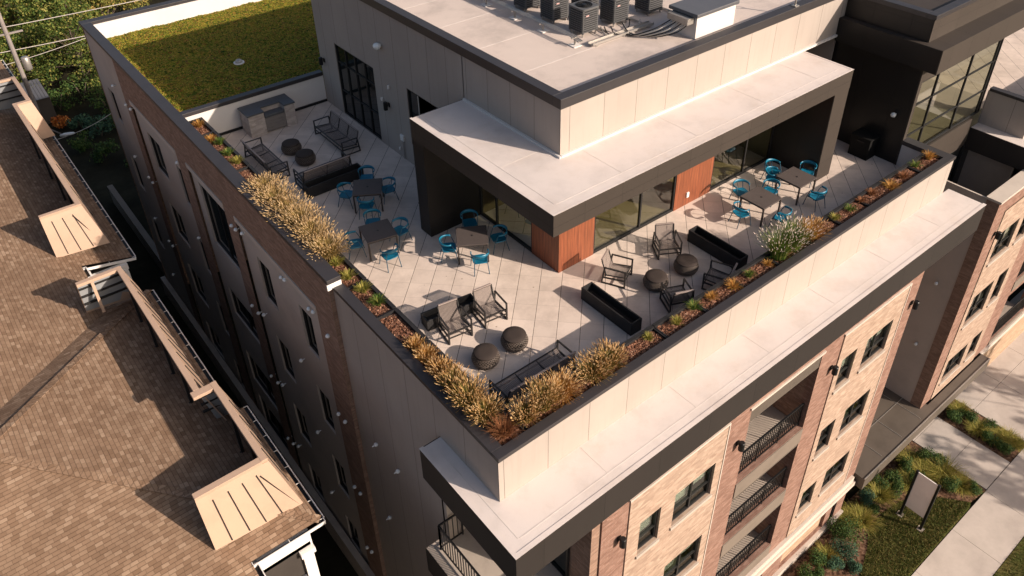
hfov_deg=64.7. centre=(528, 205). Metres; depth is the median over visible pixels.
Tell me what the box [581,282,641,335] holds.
trough planter
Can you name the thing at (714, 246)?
trough planter
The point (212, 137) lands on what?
planter plant
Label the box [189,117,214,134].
planter box
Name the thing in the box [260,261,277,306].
window
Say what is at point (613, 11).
condenser unit
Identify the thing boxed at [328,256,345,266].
planter plant
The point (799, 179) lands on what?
dining table
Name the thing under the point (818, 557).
garden shrub
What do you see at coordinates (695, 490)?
window
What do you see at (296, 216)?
ornamental grass
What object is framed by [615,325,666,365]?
planter box
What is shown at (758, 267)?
planter box
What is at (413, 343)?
ornamental grass
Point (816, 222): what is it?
ornamental grass
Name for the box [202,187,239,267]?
window
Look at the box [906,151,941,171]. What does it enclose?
planter box
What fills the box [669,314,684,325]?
planter plant
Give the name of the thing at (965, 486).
bed clump
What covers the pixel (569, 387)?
ornamental grass
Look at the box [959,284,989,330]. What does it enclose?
window
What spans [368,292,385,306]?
planter plant
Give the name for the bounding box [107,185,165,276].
wall
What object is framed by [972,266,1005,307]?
window
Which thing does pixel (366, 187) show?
dining table
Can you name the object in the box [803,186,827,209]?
blue armchair
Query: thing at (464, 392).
ornamental grass
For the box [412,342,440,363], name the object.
ornamental grass
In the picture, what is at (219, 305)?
window
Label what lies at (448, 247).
blue armchair
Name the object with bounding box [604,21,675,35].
insulated cable
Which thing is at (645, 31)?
insulated cable
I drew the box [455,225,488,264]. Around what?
dining table
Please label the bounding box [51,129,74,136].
street lamp
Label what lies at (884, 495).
bed clump
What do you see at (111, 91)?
window
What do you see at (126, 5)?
broadleaf tree
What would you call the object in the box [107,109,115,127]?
alley shrub
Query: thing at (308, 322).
window
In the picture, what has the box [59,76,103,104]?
alley shrub
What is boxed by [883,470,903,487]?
garden shrub
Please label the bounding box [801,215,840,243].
planter box
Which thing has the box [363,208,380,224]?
blue armchair
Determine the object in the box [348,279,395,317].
planter box
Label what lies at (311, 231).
ornamental grass
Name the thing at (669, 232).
lounge chair
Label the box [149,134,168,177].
window
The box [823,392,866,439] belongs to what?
window
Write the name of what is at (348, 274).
planter plant
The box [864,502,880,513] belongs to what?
garden shrub
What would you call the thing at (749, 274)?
planter plant
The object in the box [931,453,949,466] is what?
garden shrub
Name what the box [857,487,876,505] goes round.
garden shrub
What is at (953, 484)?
garden shrub
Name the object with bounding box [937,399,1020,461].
flower bed
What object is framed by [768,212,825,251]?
ornamental grass
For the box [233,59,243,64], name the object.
roof drain
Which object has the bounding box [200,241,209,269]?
window
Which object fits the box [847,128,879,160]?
storage box
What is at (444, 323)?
lounge chair
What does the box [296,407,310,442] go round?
window
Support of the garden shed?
on the ground at (146, 272)
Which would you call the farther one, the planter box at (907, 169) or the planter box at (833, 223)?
the planter box at (907, 169)
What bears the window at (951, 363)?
in the apartment building
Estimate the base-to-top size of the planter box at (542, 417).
1.040 m
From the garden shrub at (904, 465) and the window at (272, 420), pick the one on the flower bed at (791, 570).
the garden shrub at (904, 465)
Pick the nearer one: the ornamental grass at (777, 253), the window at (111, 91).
the ornamental grass at (777, 253)
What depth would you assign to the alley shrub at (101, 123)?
62.76 m
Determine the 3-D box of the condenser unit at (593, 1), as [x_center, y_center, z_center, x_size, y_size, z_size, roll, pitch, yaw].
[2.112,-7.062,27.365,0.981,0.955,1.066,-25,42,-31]
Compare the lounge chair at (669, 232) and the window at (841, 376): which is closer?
the lounge chair at (669, 232)
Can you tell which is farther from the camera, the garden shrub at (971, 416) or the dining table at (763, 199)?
the garden shrub at (971, 416)
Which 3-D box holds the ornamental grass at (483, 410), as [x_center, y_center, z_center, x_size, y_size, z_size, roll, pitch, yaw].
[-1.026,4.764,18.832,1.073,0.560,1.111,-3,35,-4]
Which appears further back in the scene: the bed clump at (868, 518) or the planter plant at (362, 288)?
the bed clump at (868, 518)
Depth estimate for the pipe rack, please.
26.17 m
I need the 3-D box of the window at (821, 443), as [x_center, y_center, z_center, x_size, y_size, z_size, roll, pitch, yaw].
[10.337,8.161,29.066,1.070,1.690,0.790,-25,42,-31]
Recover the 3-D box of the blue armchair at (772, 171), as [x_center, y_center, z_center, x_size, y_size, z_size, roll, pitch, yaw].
[8.694,-1.218,28.873,0.592,0.773,0.578,-25,41,-31]
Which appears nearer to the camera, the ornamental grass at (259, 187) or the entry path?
the ornamental grass at (259, 187)
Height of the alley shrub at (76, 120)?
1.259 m
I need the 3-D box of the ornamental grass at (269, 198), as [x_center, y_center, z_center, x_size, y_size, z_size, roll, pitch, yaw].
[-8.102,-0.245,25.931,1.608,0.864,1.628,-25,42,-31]
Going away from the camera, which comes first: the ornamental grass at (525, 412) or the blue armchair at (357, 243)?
the ornamental grass at (525, 412)
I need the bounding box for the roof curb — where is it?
[667,0,739,39]
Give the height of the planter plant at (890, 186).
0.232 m
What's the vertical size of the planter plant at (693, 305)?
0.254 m
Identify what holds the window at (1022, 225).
in the apartment building
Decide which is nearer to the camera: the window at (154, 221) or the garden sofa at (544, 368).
the garden sofa at (544, 368)
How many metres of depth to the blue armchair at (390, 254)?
24.90 m
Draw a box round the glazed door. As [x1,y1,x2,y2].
[335,44,381,139]
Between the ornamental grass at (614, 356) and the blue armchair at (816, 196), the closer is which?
the ornamental grass at (614, 356)
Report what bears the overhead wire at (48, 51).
attached to the utility pole
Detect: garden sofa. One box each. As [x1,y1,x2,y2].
[240,137,289,178]
[313,110,360,156]
[489,339,575,412]
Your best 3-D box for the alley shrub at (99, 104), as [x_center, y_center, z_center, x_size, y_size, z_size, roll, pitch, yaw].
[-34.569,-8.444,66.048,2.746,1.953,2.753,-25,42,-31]
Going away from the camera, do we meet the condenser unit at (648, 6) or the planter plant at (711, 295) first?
the planter plant at (711, 295)
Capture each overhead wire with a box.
[0,36,84,52]
[6,0,138,26]
[6,38,84,64]
[57,113,110,139]
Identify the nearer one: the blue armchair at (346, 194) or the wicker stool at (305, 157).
the blue armchair at (346, 194)
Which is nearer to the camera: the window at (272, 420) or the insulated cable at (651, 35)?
the insulated cable at (651, 35)
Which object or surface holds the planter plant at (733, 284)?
in the planter box at (723, 289)
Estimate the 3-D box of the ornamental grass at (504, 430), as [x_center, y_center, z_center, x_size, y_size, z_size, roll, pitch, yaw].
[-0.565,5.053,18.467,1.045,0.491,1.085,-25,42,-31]
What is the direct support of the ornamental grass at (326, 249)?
in the planter box
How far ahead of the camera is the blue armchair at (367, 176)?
28.67 m
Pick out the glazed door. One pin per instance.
(357, 81)
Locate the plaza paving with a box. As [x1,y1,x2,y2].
[955,289,1023,439]
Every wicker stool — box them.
[281,138,301,155]
[295,149,315,165]
[471,343,499,369]
[500,326,528,351]
[643,269,668,291]
[673,253,698,275]
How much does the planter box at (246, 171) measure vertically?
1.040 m
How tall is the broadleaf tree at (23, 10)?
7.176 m
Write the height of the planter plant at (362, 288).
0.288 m
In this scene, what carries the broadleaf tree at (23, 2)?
on the ground at (146, 272)
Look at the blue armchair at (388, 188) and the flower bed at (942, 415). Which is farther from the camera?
the flower bed at (942, 415)
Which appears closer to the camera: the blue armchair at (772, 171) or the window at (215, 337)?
the blue armchair at (772, 171)
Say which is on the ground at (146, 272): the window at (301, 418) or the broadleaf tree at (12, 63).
the broadleaf tree at (12, 63)
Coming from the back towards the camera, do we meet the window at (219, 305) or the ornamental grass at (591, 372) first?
the window at (219, 305)
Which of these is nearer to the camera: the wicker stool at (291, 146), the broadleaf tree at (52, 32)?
the wicker stool at (291, 146)
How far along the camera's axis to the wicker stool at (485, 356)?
21.43 m
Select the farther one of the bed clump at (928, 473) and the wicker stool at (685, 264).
the bed clump at (928, 473)
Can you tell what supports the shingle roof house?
on the ground at (146, 272)
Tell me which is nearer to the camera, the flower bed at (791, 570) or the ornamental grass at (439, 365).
the ornamental grass at (439, 365)
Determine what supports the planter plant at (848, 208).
in the planter box at (841, 209)
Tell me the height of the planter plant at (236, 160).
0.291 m
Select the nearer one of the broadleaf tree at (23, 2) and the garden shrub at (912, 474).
the garden shrub at (912, 474)
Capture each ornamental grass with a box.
[238,171,288,197]
[249,180,301,210]
[261,192,316,225]
[274,200,324,233]
[288,213,337,245]
[300,229,351,260]
[403,332,425,350]
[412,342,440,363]
[425,353,455,377]
[434,361,473,393]
[443,371,493,409]
[462,390,505,427]
[483,409,524,442]
[505,391,544,427]
[521,374,566,413]
[538,365,585,404]
[568,348,616,385]
[587,337,629,371]
[754,223,808,261]
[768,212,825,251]
[796,213,831,239]
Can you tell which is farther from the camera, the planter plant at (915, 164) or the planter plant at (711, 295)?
the planter plant at (915, 164)
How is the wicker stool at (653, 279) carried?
on the apartment building
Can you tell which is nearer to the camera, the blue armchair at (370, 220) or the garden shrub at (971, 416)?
the blue armchair at (370, 220)
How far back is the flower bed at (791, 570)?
34.63 m
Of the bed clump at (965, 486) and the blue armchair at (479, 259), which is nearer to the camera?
the blue armchair at (479, 259)
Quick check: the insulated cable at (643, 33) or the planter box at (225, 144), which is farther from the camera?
the planter box at (225, 144)
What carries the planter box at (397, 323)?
on the apartment building
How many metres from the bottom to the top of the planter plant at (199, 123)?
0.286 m
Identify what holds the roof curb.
on the apartment building
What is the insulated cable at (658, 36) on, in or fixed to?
on the apartment building
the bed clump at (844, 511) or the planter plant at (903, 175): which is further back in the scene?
the bed clump at (844, 511)
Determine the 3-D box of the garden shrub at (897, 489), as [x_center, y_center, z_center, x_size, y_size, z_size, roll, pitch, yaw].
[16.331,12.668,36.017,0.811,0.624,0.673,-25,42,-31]
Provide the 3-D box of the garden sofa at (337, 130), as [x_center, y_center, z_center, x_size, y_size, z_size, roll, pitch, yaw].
[-7.438,-2.822,31.342,0.820,0.836,2.305,-25,42,-31]
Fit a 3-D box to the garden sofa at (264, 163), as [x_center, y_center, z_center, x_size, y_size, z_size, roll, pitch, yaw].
[-9.773,-1.800,29.883,0.820,0.836,2.305,-25,42,-31]
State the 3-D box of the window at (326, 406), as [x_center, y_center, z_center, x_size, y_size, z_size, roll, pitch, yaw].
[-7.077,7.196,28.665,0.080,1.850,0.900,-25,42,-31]
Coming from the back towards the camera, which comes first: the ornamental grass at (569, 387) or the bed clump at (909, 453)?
the bed clump at (909, 453)
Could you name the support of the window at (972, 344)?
in the apartment building
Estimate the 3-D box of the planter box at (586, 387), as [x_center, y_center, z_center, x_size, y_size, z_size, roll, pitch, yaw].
[1.616,4.572,20.297,1.560,1.040,0.620,-25,42,-31]
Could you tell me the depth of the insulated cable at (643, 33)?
25.51 m
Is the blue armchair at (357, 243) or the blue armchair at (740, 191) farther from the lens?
the blue armchair at (740, 191)
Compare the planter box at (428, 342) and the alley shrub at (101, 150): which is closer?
the planter box at (428, 342)
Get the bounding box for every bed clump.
[811,538,845,570]
[837,500,866,527]
[842,498,884,536]
[863,474,903,510]
[891,468,915,493]
[896,445,931,470]
[905,455,943,483]
[921,450,970,492]
[941,468,982,497]
[946,400,971,418]
[963,417,997,440]
[982,422,1013,445]
[990,424,1023,447]
[1004,431,1023,451]
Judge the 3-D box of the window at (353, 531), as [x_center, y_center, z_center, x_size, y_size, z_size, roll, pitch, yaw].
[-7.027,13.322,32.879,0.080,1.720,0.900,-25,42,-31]
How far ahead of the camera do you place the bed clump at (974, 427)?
38.93 m
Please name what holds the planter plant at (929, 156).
in the planter box at (924, 163)
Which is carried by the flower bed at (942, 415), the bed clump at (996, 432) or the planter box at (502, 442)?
the bed clump at (996, 432)
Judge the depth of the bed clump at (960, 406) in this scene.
39.99 m
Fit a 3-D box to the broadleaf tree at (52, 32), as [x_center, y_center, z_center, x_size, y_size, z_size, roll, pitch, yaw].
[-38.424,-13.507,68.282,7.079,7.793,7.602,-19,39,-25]
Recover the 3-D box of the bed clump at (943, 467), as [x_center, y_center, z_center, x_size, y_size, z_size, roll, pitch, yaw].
[18.920,12.075,36.717,2.401,0.634,2.313,-25,42,-31]
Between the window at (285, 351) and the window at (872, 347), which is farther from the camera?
the window at (285, 351)
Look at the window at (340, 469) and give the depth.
31.07 m
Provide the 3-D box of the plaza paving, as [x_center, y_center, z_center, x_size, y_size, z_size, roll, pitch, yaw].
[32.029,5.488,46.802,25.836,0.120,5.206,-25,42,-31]
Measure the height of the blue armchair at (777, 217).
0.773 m
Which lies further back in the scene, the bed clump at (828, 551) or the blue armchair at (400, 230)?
the bed clump at (828, 551)
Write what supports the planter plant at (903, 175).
in the planter box at (907, 169)
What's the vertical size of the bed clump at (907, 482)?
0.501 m
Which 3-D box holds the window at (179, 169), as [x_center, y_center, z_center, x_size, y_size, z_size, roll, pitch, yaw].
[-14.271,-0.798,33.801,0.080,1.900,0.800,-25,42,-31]
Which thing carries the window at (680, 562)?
in the apartment building
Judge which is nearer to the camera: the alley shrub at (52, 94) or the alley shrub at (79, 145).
the alley shrub at (79, 145)
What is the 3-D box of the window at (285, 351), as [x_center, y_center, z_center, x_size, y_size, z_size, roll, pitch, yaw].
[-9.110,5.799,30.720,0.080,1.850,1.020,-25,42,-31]
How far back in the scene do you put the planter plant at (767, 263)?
23.56 m
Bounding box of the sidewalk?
[912,449,1023,575]
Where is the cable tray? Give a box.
[588,20,653,46]
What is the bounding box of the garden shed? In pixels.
[20,78,56,123]
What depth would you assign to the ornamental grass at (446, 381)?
19.63 m
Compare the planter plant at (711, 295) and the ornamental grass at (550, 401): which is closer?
the ornamental grass at (550, 401)
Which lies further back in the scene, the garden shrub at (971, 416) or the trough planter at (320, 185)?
the garden shrub at (971, 416)
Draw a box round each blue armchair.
[337,182,352,208]
[344,231,366,259]
[357,196,376,219]
[358,165,374,179]
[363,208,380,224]
[379,176,398,204]
[379,243,401,272]
[389,217,412,247]
[439,234,457,263]
[460,209,477,226]
[470,248,489,276]
[489,224,509,254]
[728,201,750,227]
[729,179,749,206]
[760,158,781,185]
[762,178,780,206]
[763,166,779,188]
[768,206,792,226]
[799,160,816,187]
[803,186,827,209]
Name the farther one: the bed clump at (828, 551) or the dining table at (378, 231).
the bed clump at (828, 551)
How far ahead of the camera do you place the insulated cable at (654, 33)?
25.45 m
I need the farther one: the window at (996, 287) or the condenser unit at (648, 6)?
the window at (996, 287)
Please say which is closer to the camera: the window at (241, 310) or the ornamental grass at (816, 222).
the ornamental grass at (816, 222)
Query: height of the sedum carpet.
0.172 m
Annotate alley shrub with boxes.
[45,88,74,110]
[50,115,70,128]
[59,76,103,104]
[65,112,94,129]
[67,129,94,152]
[80,114,114,137]
[87,90,109,113]
[89,138,119,162]
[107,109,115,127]
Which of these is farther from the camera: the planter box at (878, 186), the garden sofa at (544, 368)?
the planter box at (878, 186)
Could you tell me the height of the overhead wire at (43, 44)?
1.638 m
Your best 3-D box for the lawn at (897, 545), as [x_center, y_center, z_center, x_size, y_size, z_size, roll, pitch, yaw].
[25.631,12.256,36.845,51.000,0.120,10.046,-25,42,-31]
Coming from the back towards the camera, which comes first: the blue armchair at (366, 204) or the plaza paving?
the plaza paving
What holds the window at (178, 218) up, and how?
in the apartment building
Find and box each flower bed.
[781,441,984,575]
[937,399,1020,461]
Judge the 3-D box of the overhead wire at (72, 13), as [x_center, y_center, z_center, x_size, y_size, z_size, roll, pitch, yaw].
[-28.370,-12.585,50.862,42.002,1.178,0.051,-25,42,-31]
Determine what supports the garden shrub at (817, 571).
on the flower bed at (791, 570)
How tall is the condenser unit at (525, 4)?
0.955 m
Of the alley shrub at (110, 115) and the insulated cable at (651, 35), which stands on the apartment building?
the insulated cable at (651, 35)
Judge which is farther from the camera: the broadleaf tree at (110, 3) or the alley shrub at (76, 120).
the broadleaf tree at (110, 3)
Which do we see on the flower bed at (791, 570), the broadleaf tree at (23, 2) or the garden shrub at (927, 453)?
the garden shrub at (927, 453)
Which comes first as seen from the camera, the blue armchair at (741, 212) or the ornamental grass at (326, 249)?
the ornamental grass at (326, 249)
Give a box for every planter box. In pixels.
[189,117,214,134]
[202,130,231,151]
[219,147,249,169]
[237,165,266,185]
[325,252,365,287]
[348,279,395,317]
[377,308,428,350]
[409,340,463,385]
[444,376,505,427]
[485,413,525,445]
[511,382,576,429]
[567,362,623,395]
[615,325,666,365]
[652,300,706,337]
[693,276,742,311]
[729,254,778,286]
[763,241,809,264]
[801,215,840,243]
[826,197,868,223]
[854,180,895,205]
[881,164,919,187]
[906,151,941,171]
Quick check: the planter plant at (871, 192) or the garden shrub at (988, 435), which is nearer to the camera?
the planter plant at (871, 192)
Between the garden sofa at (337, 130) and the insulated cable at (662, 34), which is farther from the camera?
the garden sofa at (337, 130)
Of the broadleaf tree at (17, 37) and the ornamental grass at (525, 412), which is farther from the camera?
the broadleaf tree at (17, 37)
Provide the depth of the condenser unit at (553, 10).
26.49 m
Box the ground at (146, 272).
[2,0,1023,575]
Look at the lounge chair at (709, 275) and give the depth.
24.13 m
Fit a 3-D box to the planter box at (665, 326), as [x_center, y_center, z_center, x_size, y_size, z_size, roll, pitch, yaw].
[4.062,3.425,21.936,1.560,1.040,0.620,-25,42,-31]
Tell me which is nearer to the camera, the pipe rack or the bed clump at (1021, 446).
the pipe rack
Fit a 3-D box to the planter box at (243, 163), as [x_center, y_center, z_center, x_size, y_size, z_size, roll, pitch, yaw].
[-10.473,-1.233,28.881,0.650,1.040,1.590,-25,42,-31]
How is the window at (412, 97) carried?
in the apartment building
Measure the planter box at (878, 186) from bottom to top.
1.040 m
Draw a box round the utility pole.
[0,13,40,112]
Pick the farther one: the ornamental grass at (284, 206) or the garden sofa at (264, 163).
the garden sofa at (264, 163)
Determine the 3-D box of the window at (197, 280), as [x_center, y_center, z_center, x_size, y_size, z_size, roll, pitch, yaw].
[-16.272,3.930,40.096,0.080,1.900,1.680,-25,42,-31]
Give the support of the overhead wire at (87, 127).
attached to the shingle roof house
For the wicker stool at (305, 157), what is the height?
0.452 m
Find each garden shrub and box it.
[796,561,813,575]
[808,547,826,565]
[811,564,824,575]
[825,554,844,571]
[826,515,852,541]
[829,537,857,561]
[836,514,867,547]
[845,557,862,574]
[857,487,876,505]
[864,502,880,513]
[868,474,890,488]
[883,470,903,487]
[889,481,903,498]
[897,455,914,474]
[906,470,925,480]
[916,446,940,463]
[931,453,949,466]
[940,474,961,493]
[946,408,962,423]
[960,409,978,424]
[969,480,982,495]
[981,429,1003,447]
[982,417,997,429]
[995,441,1015,454]
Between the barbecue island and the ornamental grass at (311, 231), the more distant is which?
the barbecue island
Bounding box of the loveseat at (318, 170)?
[293,151,351,189]
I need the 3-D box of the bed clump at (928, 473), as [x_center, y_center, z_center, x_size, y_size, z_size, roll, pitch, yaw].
[17.998,12.125,36.736,2.044,0.541,1.955,-25,42,-31]
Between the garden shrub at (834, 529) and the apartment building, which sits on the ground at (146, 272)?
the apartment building
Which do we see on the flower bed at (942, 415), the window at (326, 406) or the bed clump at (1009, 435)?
the bed clump at (1009, 435)
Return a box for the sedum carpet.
[107,0,325,111]
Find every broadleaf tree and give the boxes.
[0,0,48,24]
[0,0,73,77]
[0,0,75,56]
[0,27,56,89]
[0,36,20,73]
[1,0,114,30]
[22,0,109,66]
[23,0,101,94]
[59,0,149,65]
[86,0,149,10]
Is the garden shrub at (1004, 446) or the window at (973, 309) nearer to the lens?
the window at (973, 309)
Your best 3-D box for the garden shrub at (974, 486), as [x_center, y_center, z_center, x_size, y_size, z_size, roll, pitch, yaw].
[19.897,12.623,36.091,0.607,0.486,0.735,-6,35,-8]
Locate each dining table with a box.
[352,178,383,213]
[358,219,399,261]
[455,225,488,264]
[739,186,781,226]
[774,166,816,204]
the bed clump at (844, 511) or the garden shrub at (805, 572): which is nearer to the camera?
the garden shrub at (805, 572)
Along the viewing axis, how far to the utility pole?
50.14 m
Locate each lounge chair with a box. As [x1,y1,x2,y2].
[437,298,472,344]
[472,283,507,328]
[601,248,633,288]
[651,222,682,259]
[659,278,694,312]
[701,259,737,289]
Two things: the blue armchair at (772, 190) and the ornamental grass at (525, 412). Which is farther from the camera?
the blue armchair at (772, 190)
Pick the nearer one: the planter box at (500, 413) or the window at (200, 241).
the planter box at (500, 413)
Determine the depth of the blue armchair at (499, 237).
25.64 m
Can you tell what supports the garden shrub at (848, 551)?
on the flower bed at (791, 570)
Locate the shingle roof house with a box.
[0,60,325,575]
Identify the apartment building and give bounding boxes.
[78,0,1023,575]
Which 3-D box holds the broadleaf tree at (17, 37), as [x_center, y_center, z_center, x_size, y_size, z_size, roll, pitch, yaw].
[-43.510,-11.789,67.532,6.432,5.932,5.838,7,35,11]
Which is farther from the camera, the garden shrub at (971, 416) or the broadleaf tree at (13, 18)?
the broadleaf tree at (13, 18)
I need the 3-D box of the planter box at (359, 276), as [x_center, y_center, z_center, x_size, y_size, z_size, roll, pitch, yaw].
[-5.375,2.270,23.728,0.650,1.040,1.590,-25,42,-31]
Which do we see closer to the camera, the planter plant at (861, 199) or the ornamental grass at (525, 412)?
the ornamental grass at (525, 412)
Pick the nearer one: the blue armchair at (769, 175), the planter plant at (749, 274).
the planter plant at (749, 274)
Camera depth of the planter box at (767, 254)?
23.94 m
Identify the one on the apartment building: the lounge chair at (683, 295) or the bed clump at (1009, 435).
the lounge chair at (683, 295)
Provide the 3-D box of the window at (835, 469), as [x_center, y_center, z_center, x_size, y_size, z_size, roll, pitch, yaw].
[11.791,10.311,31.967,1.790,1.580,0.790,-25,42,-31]
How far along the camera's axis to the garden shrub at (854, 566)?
32.98 m
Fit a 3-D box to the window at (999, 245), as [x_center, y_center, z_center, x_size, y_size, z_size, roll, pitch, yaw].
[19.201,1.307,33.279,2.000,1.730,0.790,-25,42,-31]
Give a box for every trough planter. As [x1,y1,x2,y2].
[302,163,363,198]
[420,293,477,330]
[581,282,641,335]
[687,225,747,270]
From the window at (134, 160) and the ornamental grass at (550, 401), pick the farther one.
the window at (134, 160)
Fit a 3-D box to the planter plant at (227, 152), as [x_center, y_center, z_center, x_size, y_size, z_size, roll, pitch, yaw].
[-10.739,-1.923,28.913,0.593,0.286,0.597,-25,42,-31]
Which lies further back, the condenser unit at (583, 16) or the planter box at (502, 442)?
the condenser unit at (583, 16)
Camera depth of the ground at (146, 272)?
54.31 m
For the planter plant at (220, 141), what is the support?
in the planter box at (225, 144)
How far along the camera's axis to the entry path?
38.02 m
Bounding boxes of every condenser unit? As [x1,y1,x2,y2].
[514,0,539,11]
[540,0,568,24]
[569,0,611,37]
[571,0,599,6]
[600,0,641,26]
[635,0,671,15]
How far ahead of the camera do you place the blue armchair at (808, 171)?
28.76 m
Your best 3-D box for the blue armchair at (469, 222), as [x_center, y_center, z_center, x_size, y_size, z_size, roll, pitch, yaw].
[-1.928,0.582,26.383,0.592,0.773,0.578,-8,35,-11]
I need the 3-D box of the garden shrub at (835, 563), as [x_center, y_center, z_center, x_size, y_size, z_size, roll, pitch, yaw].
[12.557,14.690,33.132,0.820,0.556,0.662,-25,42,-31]
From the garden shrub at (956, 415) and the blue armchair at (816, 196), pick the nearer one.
the blue armchair at (816, 196)
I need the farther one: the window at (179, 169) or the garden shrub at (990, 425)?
the garden shrub at (990, 425)
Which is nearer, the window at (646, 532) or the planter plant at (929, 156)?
the window at (646, 532)
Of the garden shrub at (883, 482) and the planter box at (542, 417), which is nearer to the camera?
the planter box at (542, 417)
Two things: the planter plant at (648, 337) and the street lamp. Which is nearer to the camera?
the planter plant at (648, 337)
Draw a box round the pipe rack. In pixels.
[480,0,582,47]
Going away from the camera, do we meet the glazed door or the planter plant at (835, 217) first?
the planter plant at (835, 217)
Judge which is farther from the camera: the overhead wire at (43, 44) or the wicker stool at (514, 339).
the overhead wire at (43, 44)
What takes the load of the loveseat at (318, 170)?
on the apartment building
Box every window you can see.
[111,91,121,119]
[134,160,144,187]
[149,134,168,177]
[154,221,162,242]
[171,205,189,244]
[179,169,190,203]
[190,266,207,303]
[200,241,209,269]
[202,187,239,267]
[209,325,223,355]
[219,305,227,330]
[231,290,258,339]
[249,355,276,405]
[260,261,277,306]
[261,398,287,448]
[279,339,294,378]
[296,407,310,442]
[301,307,318,355]
[311,467,323,497]
[319,388,334,429]
[335,458,348,494]
[348,519,360,549]
[407,89,436,117]
[635,510,658,559]
[653,465,712,530]
[663,538,698,575]
[795,484,812,517]
[812,422,831,461]
[818,454,845,496]
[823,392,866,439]
[832,352,853,394]
[842,322,889,373]
[937,348,963,385]
[949,328,978,362]
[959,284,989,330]
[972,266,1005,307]
[986,222,1015,266]
[1002,221,1023,245]
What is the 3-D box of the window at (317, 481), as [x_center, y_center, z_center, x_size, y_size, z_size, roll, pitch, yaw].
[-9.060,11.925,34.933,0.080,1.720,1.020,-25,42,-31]
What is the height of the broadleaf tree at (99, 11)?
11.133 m
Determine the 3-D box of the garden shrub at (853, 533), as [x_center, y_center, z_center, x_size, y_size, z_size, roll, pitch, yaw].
[13.605,13.717,34.173,1.394,0.988,1.322,-25,42,-31]
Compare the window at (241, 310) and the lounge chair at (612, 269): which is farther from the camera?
the window at (241, 310)
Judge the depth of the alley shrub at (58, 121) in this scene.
64.10 m
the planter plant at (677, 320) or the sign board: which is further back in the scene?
the sign board
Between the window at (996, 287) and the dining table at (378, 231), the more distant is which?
the window at (996, 287)
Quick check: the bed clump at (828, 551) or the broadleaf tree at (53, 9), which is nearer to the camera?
the bed clump at (828, 551)
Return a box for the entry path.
[912,417,1009,490]
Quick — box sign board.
[896,469,940,531]
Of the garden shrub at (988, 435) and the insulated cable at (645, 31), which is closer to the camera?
the insulated cable at (645, 31)
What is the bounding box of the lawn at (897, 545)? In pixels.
[860,496,1023,575]
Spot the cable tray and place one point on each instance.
(612, 36)
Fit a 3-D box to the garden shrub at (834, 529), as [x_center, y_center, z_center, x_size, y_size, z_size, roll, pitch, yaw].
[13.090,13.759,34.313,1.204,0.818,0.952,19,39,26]
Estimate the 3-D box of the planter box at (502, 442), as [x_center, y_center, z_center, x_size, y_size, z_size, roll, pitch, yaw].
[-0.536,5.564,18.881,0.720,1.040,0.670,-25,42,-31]
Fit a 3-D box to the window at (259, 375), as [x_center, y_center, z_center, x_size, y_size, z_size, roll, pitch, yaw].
[-11.722,7.835,36.042,0.080,1.800,2.930,-25,42,-31]
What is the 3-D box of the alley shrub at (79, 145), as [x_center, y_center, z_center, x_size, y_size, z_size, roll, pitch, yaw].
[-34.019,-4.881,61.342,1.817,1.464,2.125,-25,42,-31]
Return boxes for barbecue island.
[237,94,297,138]
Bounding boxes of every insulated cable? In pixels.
[600,20,672,35]
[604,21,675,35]
[610,24,680,36]
[621,22,686,36]
[623,22,683,36]
[627,19,669,35]
[632,19,677,36]
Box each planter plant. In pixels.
[191,119,204,127]
[204,133,217,142]
[211,136,224,145]
[220,147,235,155]
[228,155,244,164]
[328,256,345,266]
[340,267,356,280]
[353,281,372,294]
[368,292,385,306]
[642,331,655,340]
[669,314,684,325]
[685,298,704,310]
[705,289,719,300]
[724,277,743,290]
[742,268,757,279]
[762,259,772,266]
[829,212,842,220]
[845,203,857,212]
[855,196,866,202]
[867,187,879,195]
[879,179,902,189]
[895,170,910,178]
[911,159,921,167]
[923,150,937,159]
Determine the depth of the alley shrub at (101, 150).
59.94 m
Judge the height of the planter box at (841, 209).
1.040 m
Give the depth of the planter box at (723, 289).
22.51 m
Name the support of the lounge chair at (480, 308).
on the apartment building
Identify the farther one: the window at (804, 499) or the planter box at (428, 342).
the window at (804, 499)
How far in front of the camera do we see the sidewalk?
34.45 m

